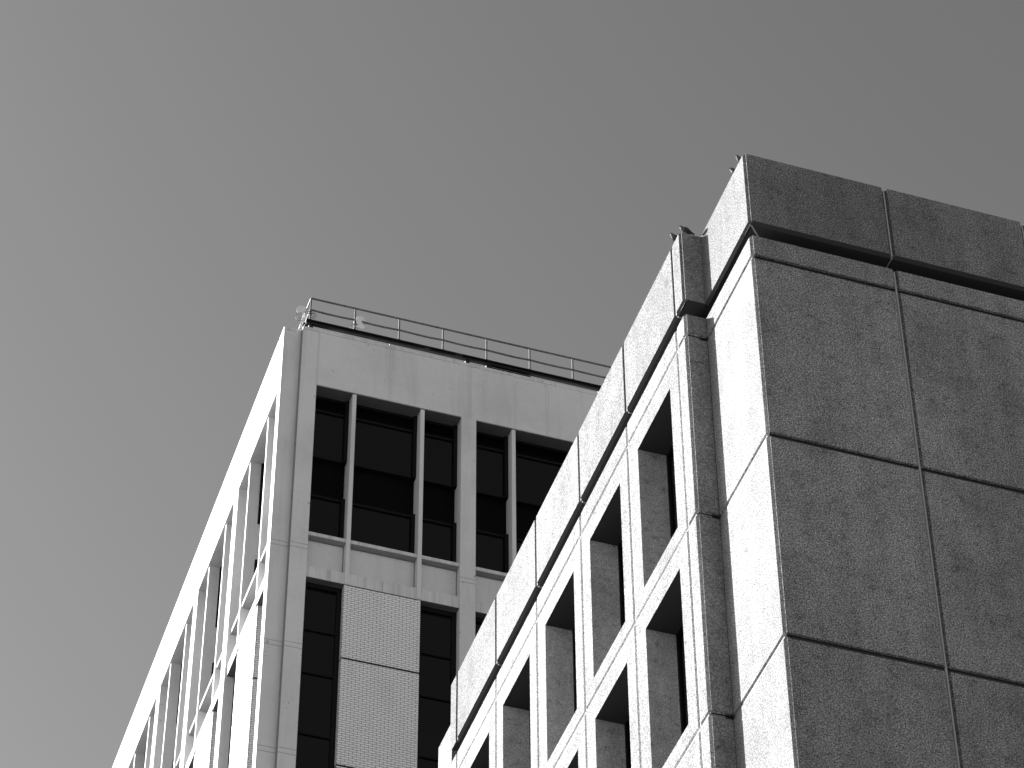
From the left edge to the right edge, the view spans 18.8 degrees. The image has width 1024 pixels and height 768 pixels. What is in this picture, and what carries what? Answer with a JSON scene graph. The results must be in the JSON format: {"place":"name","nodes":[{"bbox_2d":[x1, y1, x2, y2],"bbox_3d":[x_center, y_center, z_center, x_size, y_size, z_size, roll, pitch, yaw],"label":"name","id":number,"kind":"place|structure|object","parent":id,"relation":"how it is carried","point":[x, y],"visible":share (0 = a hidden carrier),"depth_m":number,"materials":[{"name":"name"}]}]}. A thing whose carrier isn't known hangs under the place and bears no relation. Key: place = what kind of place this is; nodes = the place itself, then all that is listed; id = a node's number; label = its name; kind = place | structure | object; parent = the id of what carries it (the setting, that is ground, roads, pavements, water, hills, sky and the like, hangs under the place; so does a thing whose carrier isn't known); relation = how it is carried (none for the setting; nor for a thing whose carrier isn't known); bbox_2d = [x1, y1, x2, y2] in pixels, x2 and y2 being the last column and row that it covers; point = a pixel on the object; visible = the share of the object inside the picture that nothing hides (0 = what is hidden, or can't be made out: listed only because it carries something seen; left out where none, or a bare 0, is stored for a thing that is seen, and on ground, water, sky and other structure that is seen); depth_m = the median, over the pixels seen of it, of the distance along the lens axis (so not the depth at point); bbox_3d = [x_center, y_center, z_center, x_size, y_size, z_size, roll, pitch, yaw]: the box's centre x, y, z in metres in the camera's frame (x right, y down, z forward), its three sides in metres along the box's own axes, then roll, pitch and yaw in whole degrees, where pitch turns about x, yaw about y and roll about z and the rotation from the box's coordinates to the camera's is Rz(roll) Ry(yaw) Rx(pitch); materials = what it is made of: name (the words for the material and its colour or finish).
{"place":"outdoors","nodes":[
{"label":"outdoors","id":0,"kind":"place"},
{"bbox_2d":[0,0,1023,767],"label":"sky","id":1,"kind":"structure","parent":0,"point":[179,178],"materials":[{"name":"grey"}]},
{"label":"ground","id":2,"kind":"structure","parent":0,"visible":0},
{"bbox_2d":[112,326,597,767],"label":"tower building","id":3,"kind":"structure","parent":2,"relation":"on","point":[375,510],"depth_m":85.16,"materials":[{"name":"paint"}]},
{"bbox_2d":[176,663,182,722],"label":"window","id":4,"kind":"structure","parent":3,"relation":"in","point":[182,663],"depth_m":94.43,"materials":[{"name":"white"}]},
{"bbox_2d":[215,567,221,626],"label":"window","id":5,"kind":"structure","parent":3,"relation":"in","point":[220,574],"depth_m":91.19,"materials":[{"name":"black"}]},
{"bbox_2d":[227,675,235,767],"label":"window","id":6,"kind":"structure","parent":3,"relation":"in","point":[235,675],"depth_m":83.58,"materials":[{"name":"white"}]},
{"bbox_2d":[254,559,257,573],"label":"window","id":7,"kind":"structure","parent":3,"relation":"in","point":[256,561],"depth_m":86.08,"materials":[{"name":"black glass"}]},
{"bbox_2d":[257,462,264,524],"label":"window","id":8,"kind":"structure","parent":3,"relation":"in","point":[263,464],"depth_m":87.95,"materials":[{"name":"black"}]},
{"bbox_2d":[295,582,341,767],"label":"window","id":9,"kind":"structure","parent":3,"relation":"in","point":[317,714],"depth_m":79.83,"materials":[{"name":"black glass"}]},
{"bbox_2d":[308,494,344,538],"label":"window","id":10,"kind":"structure","parent":3,"relation":"in","point":[326,514],"depth_m":83.92,"materials":[{"name":"black glass"}]},
{"bbox_2d":[312,396,349,465],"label":"window","id":11,"kind":"structure","parent":3,"relation":"in","point":[331,423],"depth_m":86.14,"materials":[{"name":"black glass"}]},
{"bbox_2d":[351,503,414,552],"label":"window","id":12,"kind":"structure","parent":3,"relation":"in","point":[369,525],"depth_m":84.29,"materials":[{"name":"black glass"}]},
{"bbox_2d":[354,404,417,480],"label":"window","id":13,"kind":"structure","parent":3,"relation":"in","point":[385,441],"depth_m":86.50,"materials":[{"name":"black glass"}]},
{"bbox_2d":[417,606,456,767],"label":"window","id":14,"kind":"structure","parent":3,"relation":"in","point":[437,651],"depth_m":81.08,"materials":[{"name":"black glass"}]},
{"bbox_2d":[422,518,456,561],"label":"window","id":15,"kind":"structure","parent":3,"relation":"in","point":[438,538],"depth_m":84.66,"materials":[{"name":"black glass"}]},
{"bbox_2d":[423,420,457,489],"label":"window","id":16,"kind":"structure","parent":3,"relation":"in","point":[440,440],"depth_m":86.87,"materials":[{"name":"black glass"}]},
{"bbox_2d":[299,297,611,392],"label":"roof railing","id":17,"kind":"object","parent":3,"relation":"on","point":[486,362],"visible":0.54,"depth_m":89.48,"materials":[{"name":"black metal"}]},
{"bbox_2d":[296,306,316,320],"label":"dish antenna","id":18,"kind":"object","parent":17,"relation":"attached to","point":[300,309],"visible":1,"depth_m":88.60,"materials":[{"name":"grey metal"}]},
{"bbox_2d":[350,316,365,328],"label":"dish antenna","id":19,"kind":"object","parent":17,"relation":"attached to","point":[359,323],"visible":1,"depth_m":88.96,"materials":[{"name":"grey metal"}]},
{"bbox_2d":[475,617,483,636],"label":"window","id":20,"kind":"structure","parent":3,"relation":"in","point":[478,621],"depth_m":82.84,"materials":[{"name":"black glass"}]},
{"bbox_2d":[476,431,507,500],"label":"window","id":21,"kind":"structure","parent":3,"relation":"in","point":[491,450],"depth_m":87.22,"materials":[{"name":"black glass"}]},
{"bbox_2d":[476,529,508,572],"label":"window","id":22,"kind":"structure","parent":3,"relation":"in","point":[492,549],"depth_m":84.99,"materials":[{"name":"black glass"}]},
{"bbox_2d":[516,538,523,555],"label":"window","id":23,"kind":"structure","parent":3,"relation":"in","point":[519,542],"depth_m":85.51,"materials":[{"name":"black"}]},
{"bbox_2d":[516,440,568,507],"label":"window","id":24,"kind":"structure","parent":3,"relation":"in","point":[537,466],"depth_m":87.69,"materials":[{"name":"black glass"}]},
{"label":"pavement","id":25,"kind":"structure","parent":0,"visible":0},
{"bbox_2d":[438,154,1023,767],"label":"office building","id":26,"kind":"structure","parent":25,"relation":"on","point":[778,520],"depth_m":56.77,"materials":[{"name":"concrete"}]},
{"bbox_2d":[529,710,530,767],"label":"window","id":27,"kind":"structure","parent":26,"relation":"in","point":[529,710],"depth_m":66.09,"materials":[{"name":"black glass"}]},
{"bbox_2d":[572,627,576,712],"bbox_3d":[1.595,5.854,62.845,0.083,3.680,1.920,13,-46,-13],"label":"window","id":28,"kind":"structure","parent":26,"relation":"in","point":[573,631],"depth_m":63.91,"materials":[{"name":"black glass"}]},
{"bbox_2d":[618,539,624,627],"bbox_3d":[2.481,3.982,60.928,0.083,3.680,1.920,13,-46,-13],"label":"window","id":29,"kind":"structure","parent":26,"relation":"in","point":[620,549],"depth_m":62.01,"materials":[{"name":"black glass"}]},
{"bbox_2d":[624,718,630,767],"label":"window","id":30,"kind":"structure","parent":26,"relation":"in","point":[627,725],"depth_m":59.19,"materials":[{"name":"black glass"}]},
{"bbox_2d":[666,444,677,538],"bbox_3d":[3.371,2.100,59.001,0.083,3.680,1.920,13,-46,-13],"label":"window","id":31,"kind":"structure","parent":26,"relation":"in","point":[670,456],"depth_m":60.05,"materials":[{"name":"black glass"}]},
{"bbox_2d":[670,233,676,241],"bbox_3d":[3.268,-2.880,61.549,0.345,0.188,0.130,33,-53,-30],"label":"pigeon","id":32,"kind":"object","parent":26,"relation":"on","point":[673,236],"visible":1,"depth_m":61.50,"materials":[{"name":"grey"}]},
{"bbox_2d":[676,624,688,735],"bbox_3d":[3.393,5.378,55.809,0.083,3.680,1.920,13,-46,-13],"label":"window","id":33,"kind":"structure","parent":26,"relation":"in","point":[680,635],"depth_m":56.80,"materials":[{"name":"black glass"}]},
{"bbox_2d":[679,225,694,234],"bbox_3d":[3.469,-3.042,61.396,0.344,0.205,0.130,15,-46,-15],"label":"pigeon","id":34,"kind":"object","parent":26,"relation":"on","point":[686,230],"visible":1,"depth_m":61.37,"materials":[{"name":"grey"}]}
]}

